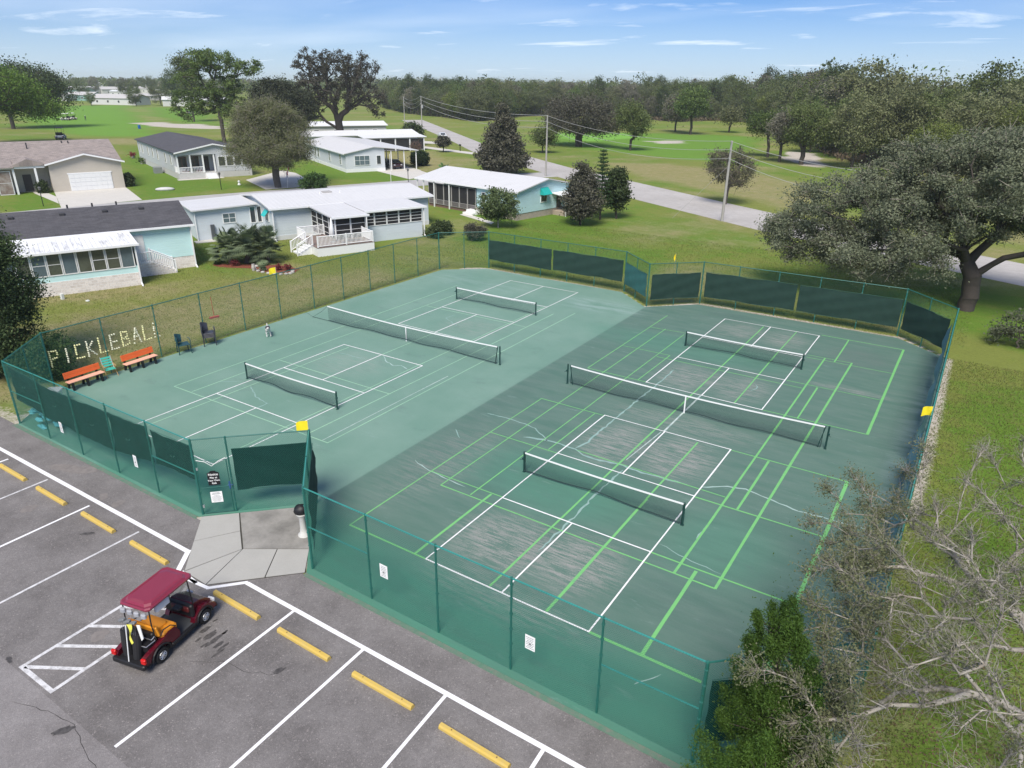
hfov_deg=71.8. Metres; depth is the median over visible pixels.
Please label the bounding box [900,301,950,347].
windscreen
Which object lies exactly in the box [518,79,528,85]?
woodland tree
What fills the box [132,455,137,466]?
notice sign
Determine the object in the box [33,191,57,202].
garden path
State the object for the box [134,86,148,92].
mobile home
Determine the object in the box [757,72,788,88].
woodland tree
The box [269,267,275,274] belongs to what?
flag
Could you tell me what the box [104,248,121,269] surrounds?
porch window
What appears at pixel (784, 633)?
cedar
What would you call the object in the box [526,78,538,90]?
woodland tree
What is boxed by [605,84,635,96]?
woodland tree
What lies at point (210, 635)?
damp stain
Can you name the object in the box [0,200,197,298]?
mobile home
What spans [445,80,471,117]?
woodland tree
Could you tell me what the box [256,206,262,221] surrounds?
window
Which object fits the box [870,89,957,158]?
woodland tree
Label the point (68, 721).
asphalt crack
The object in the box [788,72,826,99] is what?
woodland tree
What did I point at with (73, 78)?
woodland tree
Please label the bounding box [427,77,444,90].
woodland tree
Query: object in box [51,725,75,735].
damp stain
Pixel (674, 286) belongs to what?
windscreen
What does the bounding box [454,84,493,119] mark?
woodland tree
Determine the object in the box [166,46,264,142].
oak tree
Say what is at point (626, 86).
woodland tree
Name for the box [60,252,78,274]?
porch window
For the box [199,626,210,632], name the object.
damp stain
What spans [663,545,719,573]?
crack patch
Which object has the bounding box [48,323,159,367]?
cup lettering
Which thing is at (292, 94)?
live oak
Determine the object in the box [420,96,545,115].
power line
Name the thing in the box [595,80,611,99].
woodland tree
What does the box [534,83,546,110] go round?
woodland tree
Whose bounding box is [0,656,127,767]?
driving lane
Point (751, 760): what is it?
cedar
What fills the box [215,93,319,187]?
olive leafed tree
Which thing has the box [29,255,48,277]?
porch window
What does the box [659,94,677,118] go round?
woodland tree
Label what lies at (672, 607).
tennis line
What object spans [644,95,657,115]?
woodland tree
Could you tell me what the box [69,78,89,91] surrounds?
woodland tree
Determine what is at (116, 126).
ground
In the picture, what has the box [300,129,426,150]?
mobile home
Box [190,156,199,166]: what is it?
window
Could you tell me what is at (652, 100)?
woodland tree
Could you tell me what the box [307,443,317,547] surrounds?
windscreen
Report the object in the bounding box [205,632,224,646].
damp stain
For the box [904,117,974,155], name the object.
woodland tree
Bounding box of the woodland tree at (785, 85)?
[772,75,806,111]
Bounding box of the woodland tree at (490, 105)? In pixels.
[483,95,496,119]
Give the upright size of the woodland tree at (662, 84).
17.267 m
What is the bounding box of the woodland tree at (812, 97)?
[805,84,835,142]
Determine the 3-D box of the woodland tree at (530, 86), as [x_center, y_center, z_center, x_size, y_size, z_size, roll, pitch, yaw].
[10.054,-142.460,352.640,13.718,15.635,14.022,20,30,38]
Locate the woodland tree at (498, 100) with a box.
[486,88,502,117]
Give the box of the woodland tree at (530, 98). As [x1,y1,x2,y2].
[518,91,536,115]
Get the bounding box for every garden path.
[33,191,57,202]
[460,214,493,223]
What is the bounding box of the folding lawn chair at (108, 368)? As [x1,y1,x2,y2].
[99,355,118,377]
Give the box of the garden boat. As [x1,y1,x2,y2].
[155,187,174,190]
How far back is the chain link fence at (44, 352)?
34.00 m
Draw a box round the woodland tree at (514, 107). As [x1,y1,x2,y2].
[507,91,518,110]
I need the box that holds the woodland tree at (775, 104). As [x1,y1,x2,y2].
[768,96,782,111]
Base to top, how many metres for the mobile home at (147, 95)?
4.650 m
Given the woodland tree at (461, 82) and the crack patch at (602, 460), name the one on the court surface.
the crack patch at (602, 460)
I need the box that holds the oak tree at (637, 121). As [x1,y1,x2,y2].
[611,95,657,150]
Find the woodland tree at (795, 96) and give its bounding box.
[784,81,815,109]
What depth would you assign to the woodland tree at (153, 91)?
397.00 m
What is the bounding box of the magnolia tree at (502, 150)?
[472,101,534,173]
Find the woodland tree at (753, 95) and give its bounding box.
[744,81,770,113]
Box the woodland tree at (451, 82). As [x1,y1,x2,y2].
[440,79,458,89]
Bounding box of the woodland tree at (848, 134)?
[817,85,898,166]
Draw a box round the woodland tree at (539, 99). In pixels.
[527,90,547,115]
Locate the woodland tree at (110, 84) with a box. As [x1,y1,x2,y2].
[107,79,117,86]
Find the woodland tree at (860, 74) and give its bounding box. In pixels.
[810,62,887,93]
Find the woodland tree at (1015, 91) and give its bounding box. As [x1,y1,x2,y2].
[974,79,1023,135]
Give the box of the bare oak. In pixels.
[724,428,1023,767]
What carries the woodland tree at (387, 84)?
on the forest floor
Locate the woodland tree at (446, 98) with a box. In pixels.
[441,91,457,118]
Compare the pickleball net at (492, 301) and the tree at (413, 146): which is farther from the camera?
the tree at (413, 146)
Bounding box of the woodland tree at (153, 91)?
[144,82,169,105]
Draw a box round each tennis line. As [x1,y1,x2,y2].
[147,286,574,447]
[174,306,524,442]
[352,315,903,669]
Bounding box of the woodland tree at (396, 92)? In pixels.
[391,82,406,111]
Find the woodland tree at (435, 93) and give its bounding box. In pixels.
[432,87,447,103]
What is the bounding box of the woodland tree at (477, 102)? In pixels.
[465,94,486,119]
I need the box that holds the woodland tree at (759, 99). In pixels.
[750,83,777,119]
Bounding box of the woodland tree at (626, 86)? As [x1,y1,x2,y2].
[613,78,638,109]
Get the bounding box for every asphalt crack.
[11,701,95,766]
[184,661,283,675]
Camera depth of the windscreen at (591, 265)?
55.13 m
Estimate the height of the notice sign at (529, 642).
0.460 m
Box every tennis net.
[300,306,500,364]
[566,364,830,449]
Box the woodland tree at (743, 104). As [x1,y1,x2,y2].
[739,90,756,115]
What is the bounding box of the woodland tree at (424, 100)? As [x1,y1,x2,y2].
[415,92,437,115]
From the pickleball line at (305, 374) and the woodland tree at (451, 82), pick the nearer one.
the pickleball line at (305, 374)
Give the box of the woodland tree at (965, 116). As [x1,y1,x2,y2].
[928,88,1016,151]
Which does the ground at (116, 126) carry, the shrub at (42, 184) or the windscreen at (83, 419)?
the shrub at (42, 184)
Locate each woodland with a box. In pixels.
[56,74,998,94]
[379,54,1015,105]
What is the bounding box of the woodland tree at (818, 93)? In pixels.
[809,82,832,102]
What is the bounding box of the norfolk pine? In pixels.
[594,149,613,219]
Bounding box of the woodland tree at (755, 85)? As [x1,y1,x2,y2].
[745,73,768,97]
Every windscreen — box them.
[8,366,42,414]
[36,382,76,432]
[69,399,113,449]
[107,412,154,463]
[150,430,194,478]
[231,442,306,489]
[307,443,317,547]
[489,240,551,269]
[553,249,623,281]
[624,262,646,296]
[650,272,700,299]
[703,660,858,742]
[704,272,797,310]
[796,285,903,326]
[849,431,923,711]
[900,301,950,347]
[916,325,951,440]
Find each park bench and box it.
[62,363,104,390]
[120,346,157,371]
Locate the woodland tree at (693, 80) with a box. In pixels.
[690,78,705,86]
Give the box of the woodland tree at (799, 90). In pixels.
[787,66,841,110]
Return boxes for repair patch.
[50,464,96,473]
[91,630,109,641]
[99,493,107,499]
[111,500,124,506]
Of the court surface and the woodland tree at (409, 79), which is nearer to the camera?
the court surface
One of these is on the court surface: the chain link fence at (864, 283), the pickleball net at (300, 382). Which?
the pickleball net at (300, 382)
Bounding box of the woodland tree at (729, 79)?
[720,73,742,91]
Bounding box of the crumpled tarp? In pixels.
[29,408,63,429]
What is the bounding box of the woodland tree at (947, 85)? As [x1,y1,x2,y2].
[924,73,984,130]
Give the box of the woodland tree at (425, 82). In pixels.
[421,78,435,111]
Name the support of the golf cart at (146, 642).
on the parking lot
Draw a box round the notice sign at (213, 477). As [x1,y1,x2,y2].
[207,471,220,484]
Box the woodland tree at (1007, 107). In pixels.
[976,98,1023,126]
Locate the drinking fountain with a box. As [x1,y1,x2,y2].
[293,504,306,537]
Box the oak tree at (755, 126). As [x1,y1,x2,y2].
[739,103,791,156]
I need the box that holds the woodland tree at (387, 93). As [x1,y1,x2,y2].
[383,87,392,109]
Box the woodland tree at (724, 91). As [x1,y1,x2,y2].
[695,79,728,114]
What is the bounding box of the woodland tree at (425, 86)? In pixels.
[408,82,433,108]
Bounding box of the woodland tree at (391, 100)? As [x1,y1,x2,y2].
[389,95,398,109]
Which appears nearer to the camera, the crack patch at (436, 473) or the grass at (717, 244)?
the crack patch at (436, 473)
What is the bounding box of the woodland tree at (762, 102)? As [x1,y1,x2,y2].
[754,90,776,112]
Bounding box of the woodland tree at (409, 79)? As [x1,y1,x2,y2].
[396,72,418,100]
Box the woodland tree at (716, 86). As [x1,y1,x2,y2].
[703,78,726,108]
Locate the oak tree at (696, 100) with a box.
[668,77,716,134]
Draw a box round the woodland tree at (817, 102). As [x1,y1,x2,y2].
[793,96,833,152]
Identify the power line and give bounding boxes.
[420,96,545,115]
[428,107,545,127]
[546,127,727,158]
[549,116,690,140]
[549,122,728,149]
[729,158,820,190]
[732,141,963,178]
[732,150,842,181]
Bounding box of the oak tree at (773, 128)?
[761,102,804,161]
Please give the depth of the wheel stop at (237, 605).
21.31 m
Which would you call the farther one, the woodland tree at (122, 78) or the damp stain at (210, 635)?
the woodland tree at (122, 78)
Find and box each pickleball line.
[138,344,420,463]
[149,344,422,464]
[398,280,577,340]
[401,281,575,340]
[426,415,731,631]
[428,415,730,630]
[646,319,818,409]
[647,319,818,409]
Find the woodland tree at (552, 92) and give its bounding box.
[542,84,560,107]
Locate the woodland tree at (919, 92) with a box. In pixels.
[884,82,950,119]
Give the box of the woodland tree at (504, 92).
[493,83,510,108]
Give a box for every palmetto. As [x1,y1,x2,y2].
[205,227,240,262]
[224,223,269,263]
[249,224,284,265]
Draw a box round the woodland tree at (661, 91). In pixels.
[651,86,672,119]
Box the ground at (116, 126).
[0,80,1023,767]
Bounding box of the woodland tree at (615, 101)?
[611,97,627,112]
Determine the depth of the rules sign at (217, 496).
25.63 m
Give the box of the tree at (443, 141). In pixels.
[435,135,452,151]
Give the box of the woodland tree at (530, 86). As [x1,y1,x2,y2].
[523,81,539,113]
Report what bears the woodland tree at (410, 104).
on the forest floor
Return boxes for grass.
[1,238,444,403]
[1,238,453,401]
[416,220,971,346]
[851,358,1023,767]
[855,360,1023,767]
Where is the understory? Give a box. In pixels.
[380,101,888,161]
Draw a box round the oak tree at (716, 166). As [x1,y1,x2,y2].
[701,144,761,203]
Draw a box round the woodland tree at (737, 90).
[724,80,754,117]
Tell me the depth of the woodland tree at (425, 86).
330.97 m
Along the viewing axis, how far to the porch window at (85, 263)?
51.79 m
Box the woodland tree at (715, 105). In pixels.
[705,99,720,120]
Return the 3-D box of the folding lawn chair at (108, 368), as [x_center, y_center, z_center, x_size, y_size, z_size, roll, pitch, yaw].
[-21.447,-0.921,37.622,0.684,1.016,0.584,21,30,39]
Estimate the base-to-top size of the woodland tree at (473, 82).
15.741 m
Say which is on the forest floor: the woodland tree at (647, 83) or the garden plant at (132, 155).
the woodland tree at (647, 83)
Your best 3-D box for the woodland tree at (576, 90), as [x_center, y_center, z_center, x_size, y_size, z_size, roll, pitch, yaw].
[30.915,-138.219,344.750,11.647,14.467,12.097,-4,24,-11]
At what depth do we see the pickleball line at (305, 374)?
36.20 m
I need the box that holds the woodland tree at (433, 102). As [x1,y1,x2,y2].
[423,92,445,116]
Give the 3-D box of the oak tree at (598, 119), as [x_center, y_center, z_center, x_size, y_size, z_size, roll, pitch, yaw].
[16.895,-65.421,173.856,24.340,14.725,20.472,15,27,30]
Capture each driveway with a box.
[55,187,141,207]
[247,170,302,188]
[378,170,425,178]
[425,146,473,153]
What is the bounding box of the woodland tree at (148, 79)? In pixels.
[139,74,157,92]
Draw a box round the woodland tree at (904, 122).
[871,92,924,156]
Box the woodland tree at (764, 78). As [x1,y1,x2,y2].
[749,74,774,90]
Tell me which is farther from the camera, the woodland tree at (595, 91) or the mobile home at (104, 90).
the mobile home at (104, 90)
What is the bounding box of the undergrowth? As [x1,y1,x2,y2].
[649,116,988,173]
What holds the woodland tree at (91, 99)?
on the ground at (116, 126)
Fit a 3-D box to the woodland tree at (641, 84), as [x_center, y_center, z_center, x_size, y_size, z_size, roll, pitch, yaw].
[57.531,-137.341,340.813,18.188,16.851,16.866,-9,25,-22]
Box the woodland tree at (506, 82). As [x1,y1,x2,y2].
[501,77,518,85]
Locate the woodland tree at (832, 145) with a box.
[825,118,840,151]
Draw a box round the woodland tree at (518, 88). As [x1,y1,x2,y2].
[511,84,524,115]
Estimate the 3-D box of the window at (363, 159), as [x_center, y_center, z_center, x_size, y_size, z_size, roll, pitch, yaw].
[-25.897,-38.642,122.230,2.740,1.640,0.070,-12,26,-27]
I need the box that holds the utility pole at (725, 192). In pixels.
[720,141,732,220]
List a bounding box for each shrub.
[0,325,86,381]
[33,179,52,192]
[123,172,135,186]
[297,170,330,189]
[422,219,453,237]
[462,222,487,240]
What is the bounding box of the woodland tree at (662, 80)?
[655,73,668,85]
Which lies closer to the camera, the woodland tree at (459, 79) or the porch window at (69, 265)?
the porch window at (69, 265)
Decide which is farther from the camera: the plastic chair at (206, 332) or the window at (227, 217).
the window at (227, 217)
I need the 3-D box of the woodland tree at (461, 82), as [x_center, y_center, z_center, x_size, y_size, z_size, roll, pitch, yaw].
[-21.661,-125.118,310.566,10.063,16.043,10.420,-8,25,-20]
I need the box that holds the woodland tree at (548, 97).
[542,93,560,110]
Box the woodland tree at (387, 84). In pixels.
[381,78,397,106]
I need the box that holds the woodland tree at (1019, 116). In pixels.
[968,101,1023,138]
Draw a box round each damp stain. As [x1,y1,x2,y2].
[6,656,11,662]
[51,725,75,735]
[80,532,94,534]
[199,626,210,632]
[203,630,216,639]
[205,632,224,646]
[272,667,286,673]
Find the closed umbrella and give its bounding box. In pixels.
[329,217,334,242]
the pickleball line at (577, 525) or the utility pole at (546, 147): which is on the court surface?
the pickleball line at (577, 525)
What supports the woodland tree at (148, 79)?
on the ground at (116, 126)
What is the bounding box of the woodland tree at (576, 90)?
[565,85,581,102]
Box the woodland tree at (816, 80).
[804,72,851,93]
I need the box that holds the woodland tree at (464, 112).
[455,96,469,119]
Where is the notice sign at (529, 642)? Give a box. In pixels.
[525,634,534,651]
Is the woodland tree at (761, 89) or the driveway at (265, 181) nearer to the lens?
the driveway at (265, 181)
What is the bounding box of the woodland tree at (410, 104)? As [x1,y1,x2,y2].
[399,86,415,113]
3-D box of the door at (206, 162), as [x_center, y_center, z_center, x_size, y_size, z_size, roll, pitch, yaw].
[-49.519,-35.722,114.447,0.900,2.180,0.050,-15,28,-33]
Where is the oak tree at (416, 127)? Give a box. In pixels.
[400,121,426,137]
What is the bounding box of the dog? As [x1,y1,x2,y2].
[265,323,270,336]
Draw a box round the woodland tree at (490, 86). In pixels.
[480,79,503,92]
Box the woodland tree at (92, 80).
[87,76,100,91]
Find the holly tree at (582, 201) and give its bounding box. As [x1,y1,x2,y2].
[557,159,609,224]
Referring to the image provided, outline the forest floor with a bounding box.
[411,107,924,169]
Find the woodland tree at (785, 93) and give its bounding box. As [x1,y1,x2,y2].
[773,72,809,106]
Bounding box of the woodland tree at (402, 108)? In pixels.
[394,82,410,110]
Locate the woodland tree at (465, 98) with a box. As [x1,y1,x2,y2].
[456,90,488,119]
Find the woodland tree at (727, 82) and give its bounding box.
[717,74,742,113]
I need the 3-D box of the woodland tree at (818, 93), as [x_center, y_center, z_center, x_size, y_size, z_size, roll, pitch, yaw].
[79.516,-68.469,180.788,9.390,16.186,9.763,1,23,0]
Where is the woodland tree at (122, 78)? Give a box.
[114,77,128,89]
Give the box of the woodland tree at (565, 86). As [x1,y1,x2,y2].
[552,81,571,104]
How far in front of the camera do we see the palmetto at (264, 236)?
60.51 m
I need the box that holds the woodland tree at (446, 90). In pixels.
[433,83,454,114]
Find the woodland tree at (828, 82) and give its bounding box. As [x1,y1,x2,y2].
[802,74,868,109]
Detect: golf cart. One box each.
[54,127,66,139]
[60,113,71,119]
[111,567,216,671]
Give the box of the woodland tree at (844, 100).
[821,88,880,158]
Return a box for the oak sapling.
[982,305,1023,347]
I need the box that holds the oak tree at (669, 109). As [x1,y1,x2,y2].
[654,92,688,131]
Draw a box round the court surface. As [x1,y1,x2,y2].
[18,269,944,767]
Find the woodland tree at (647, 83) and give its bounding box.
[642,75,659,111]
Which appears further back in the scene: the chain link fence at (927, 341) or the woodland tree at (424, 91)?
the woodland tree at (424, 91)
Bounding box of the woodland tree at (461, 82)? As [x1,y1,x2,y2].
[453,79,467,115]
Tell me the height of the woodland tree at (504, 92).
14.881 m
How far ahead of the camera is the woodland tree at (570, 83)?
382.61 m
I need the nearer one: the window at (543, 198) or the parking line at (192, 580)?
the parking line at (192, 580)
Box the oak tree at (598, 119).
[536,87,629,146]
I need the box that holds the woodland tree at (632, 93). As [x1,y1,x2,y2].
[623,90,647,108]
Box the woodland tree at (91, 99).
[83,91,95,105]
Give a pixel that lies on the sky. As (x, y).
(570, 40)
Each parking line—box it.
[0,447,584,767]
[0,459,88,546]
[0,479,138,603]
[183,571,208,588]
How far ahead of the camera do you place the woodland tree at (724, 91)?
322.58 m
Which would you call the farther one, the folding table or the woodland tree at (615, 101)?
the woodland tree at (615, 101)
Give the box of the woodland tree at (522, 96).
[515,90,530,113]
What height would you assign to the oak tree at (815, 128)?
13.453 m
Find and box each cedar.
[0,205,60,378]
[679,688,838,767]
[710,512,835,767]
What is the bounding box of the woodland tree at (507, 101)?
[495,93,514,115]
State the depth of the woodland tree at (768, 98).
259.04 m
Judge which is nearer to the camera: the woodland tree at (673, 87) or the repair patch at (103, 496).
the repair patch at (103, 496)
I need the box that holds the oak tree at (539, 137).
[522,122,562,152]
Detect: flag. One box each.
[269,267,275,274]
[296,420,308,430]
[921,406,933,415]
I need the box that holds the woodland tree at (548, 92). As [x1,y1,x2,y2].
[543,89,555,109]
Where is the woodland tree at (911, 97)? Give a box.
[864,75,948,158]
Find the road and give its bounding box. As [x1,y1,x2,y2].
[403,120,1023,285]
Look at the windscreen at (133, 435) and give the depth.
27.16 m
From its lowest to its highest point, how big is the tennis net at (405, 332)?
1.123 m
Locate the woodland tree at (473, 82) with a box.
[463,81,477,91]
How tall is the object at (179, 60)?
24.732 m
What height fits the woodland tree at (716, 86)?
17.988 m
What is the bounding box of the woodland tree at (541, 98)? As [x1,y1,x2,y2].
[530,88,545,114]
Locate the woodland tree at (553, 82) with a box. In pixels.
[543,77,567,90]
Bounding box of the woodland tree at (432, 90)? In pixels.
[426,85,441,114]
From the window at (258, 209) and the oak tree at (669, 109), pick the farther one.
the oak tree at (669, 109)
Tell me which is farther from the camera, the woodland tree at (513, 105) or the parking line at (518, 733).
the woodland tree at (513, 105)
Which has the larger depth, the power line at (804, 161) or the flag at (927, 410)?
the power line at (804, 161)
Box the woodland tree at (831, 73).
[811,60,848,93]
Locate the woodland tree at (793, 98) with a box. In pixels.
[784,89,801,104]
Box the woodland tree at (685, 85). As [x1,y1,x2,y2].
[671,77,703,104]
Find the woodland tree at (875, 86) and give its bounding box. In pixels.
[820,54,912,108]
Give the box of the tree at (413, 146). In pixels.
[409,140,421,150]
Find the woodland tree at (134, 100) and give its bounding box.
[126,86,144,105]
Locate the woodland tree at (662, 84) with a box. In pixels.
[647,80,679,116]
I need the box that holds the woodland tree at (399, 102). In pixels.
[392,85,407,111]
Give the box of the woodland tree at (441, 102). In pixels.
[437,92,450,116]
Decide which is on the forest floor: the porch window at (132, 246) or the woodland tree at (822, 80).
the woodland tree at (822, 80)
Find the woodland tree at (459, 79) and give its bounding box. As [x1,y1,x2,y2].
[451,74,464,83]
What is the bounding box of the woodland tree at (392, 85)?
[386,80,400,98]
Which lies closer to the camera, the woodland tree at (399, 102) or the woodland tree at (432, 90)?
the woodland tree at (432, 90)
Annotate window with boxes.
[15,257,32,279]
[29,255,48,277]
[44,254,63,276]
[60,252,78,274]
[75,251,93,272]
[90,249,107,271]
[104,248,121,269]
[118,246,135,267]
[132,246,136,263]
[177,157,186,167]
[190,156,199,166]
[217,156,225,165]
[222,212,236,223]
[226,156,233,165]
[249,206,256,222]
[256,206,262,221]
[354,155,369,165]
[376,155,380,163]
[540,195,546,202]
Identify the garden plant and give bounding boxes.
[126,152,136,157]
[136,156,145,163]
[230,258,241,265]
[257,263,266,270]
[274,263,282,270]
[284,263,291,269]
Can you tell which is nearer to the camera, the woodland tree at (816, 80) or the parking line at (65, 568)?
the parking line at (65, 568)
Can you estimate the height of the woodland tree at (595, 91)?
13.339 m
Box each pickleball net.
[244,362,338,409]
[454,287,536,315]
[520,451,685,525]
[684,331,804,369]
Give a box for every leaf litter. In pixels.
[62,266,447,386]
[492,268,931,344]
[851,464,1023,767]
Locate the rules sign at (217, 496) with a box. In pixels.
[210,491,223,502]
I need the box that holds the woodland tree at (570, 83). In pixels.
[564,82,577,92]
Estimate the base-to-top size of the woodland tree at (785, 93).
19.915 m
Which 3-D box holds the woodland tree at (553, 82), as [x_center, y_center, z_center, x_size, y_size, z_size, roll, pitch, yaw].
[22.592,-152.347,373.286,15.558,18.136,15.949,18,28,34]
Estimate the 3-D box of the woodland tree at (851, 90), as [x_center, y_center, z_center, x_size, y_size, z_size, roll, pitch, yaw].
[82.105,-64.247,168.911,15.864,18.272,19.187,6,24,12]
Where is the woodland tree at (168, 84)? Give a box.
[156,67,182,105]
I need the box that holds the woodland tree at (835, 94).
[814,75,873,112]
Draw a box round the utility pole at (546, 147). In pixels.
[545,115,547,175]
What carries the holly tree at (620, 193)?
on the ground at (116, 126)
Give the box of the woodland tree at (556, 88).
[543,79,566,100]
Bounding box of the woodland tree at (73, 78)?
[68,77,80,85]
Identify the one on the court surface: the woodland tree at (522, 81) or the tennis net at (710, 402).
the tennis net at (710, 402)
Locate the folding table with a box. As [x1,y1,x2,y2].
[47,387,62,393]
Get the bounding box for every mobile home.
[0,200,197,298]
[60,93,76,100]
[68,92,100,100]
[90,94,150,104]
[100,87,131,93]
[109,90,139,93]
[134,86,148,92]
[134,131,251,180]
[140,93,162,99]
[161,96,224,105]
[179,183,433,256]
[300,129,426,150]
[306,121,387,130]
[306,136,418,172]
[414,166,570,220]
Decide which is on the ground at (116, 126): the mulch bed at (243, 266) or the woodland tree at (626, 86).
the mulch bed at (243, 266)
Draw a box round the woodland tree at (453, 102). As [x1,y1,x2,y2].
[448,90,462,118]
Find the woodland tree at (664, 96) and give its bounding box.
[652,89,681,114]
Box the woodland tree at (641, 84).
[622,80,645,100]
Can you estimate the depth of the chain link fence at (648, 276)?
51.26 m
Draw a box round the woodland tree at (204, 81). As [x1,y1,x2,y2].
[196,78,209,95]
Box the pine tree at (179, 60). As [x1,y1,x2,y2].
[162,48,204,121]
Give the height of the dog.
0.800 m
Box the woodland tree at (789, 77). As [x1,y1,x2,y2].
[779,67,802,88]
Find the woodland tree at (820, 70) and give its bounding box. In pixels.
[791,68,826,98]
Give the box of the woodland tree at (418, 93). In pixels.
[411,87,422,110]
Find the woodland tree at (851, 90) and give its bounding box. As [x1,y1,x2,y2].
[825,73,888,108]
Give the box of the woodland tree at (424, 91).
[415,90,431,109]
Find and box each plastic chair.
[174,334,192,354]
[200,322,216,346]
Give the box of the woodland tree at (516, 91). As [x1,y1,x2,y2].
[500,80,519,105]
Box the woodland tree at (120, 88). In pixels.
[113,79,140,93]
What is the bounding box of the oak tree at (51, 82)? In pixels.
[0,53,88,128]
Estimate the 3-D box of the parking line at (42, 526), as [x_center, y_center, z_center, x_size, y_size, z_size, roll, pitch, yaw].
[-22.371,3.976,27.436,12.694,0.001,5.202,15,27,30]
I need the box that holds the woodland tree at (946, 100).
[930,85,973,134]
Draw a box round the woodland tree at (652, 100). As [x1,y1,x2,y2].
[648,85,671,116]
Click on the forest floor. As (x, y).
(586, 114)
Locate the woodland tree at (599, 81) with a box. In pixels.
[587,75,607,107]
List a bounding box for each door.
[22,174,34,190]
[68,172,113,190]
[133,235,146,260]
[203,156,209,169]
[556,195,560,207]
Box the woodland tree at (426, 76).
[422,72,436,82]
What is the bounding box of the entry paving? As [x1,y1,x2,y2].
[184,508,308,584]
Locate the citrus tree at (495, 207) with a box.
[473,185,525,227]
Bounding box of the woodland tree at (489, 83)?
[472,78,503,118]
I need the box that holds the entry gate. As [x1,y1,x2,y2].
[195,457,234,513]
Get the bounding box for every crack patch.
[415,460,461,485]
[488,413,546,440]
[527,437,683,483]
[538,470,622,550]
[576,370,672,447]
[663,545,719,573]
[705,486,883,533]
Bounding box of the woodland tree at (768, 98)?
[763,85,782,111]
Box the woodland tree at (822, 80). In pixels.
[802,75,835,104]
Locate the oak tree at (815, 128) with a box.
[779,95,840,164]
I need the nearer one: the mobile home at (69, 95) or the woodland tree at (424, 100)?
the woodland tree at (424, 100)
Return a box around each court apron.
[12,424,196,518]
[303,573,685,767]
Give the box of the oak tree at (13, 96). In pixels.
[0,63,73,126]
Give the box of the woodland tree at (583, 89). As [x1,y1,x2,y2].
[572,85,588,98]
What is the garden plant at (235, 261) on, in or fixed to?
on the mulch bed at (243, 266)
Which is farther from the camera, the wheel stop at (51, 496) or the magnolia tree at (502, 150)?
the magnolia tree at (502, 150)
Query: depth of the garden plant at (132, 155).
138.94 m
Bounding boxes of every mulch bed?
[213,264,296,269]
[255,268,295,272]
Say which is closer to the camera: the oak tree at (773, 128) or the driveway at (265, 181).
the driveway at (265, 181)
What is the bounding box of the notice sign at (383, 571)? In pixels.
[379,563,387,578]
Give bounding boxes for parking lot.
[0,417,671,767]
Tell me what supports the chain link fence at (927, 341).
on the court surface
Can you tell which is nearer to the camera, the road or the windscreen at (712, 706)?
the windscreen at (712, 706)
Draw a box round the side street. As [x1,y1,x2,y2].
[8,172,555,212]
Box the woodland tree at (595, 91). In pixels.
[583,88,606,110]
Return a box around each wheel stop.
[0,463,27,481]
[36,486,67,505]
[80,511,115,533]
[129,540,168,564]
[213,590,260,620]
[277,627,330,661]
[351,670,414,710]
[438,722,510,767]
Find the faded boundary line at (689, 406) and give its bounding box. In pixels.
[323,376,700,459]
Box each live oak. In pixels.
[241,73,323,128]
[290,46,390,129]
[750,118,1023,311]
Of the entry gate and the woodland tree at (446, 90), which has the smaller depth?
the entry gate
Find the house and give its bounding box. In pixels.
[0,139,124,195]
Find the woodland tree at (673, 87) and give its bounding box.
[665,78,684,117]
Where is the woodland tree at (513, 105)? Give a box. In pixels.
[502,94,515,112]
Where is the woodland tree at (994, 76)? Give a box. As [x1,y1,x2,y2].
[951,57,1023,123]
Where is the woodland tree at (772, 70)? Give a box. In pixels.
[755,64,781,83]
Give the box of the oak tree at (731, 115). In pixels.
[713,101,746,132]
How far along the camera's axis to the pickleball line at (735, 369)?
39.32 m
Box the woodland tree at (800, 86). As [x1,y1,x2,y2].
[790,73,819,101]
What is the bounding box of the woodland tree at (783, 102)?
[775,91,790,109]
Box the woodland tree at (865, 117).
[831,94,881,152]
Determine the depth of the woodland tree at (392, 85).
376.02 m
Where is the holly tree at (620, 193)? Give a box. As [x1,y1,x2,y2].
[601,165,634,218]
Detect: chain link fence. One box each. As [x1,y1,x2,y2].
[1,360,204,514]
[3,332,54,419]
[41,232,439,386]
[190,430,310,513]
[301,486,709,762]
[302,429,317,550]
[439,231,488,268]
[489,231,627,291]
[625,252,650,305]
[648,261,704,304]
[695,641,871,760]
[701,262,908,335]
[848,308,959,738]
[899,289,959,355]
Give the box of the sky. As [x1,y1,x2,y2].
[0,0,1023,86]
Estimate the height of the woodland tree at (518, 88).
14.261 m
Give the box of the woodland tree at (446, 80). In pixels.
[442,78,452,87]
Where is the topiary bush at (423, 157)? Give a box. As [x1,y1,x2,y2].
[407,150,430,165]
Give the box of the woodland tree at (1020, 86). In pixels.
[990,68,1023,102]
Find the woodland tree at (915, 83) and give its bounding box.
[878,65,939,116]
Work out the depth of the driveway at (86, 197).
93.89 m
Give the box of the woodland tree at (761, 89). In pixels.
[751,77,785,102]
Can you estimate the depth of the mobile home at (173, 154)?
114.46 m
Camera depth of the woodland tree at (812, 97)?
179.29 m
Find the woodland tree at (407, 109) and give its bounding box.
[401,93,414,111]
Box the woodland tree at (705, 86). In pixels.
[690,80,718,117]
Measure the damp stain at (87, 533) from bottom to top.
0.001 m
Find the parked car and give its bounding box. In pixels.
[385,159,402,168]
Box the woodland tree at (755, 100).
[747,90,773,111]

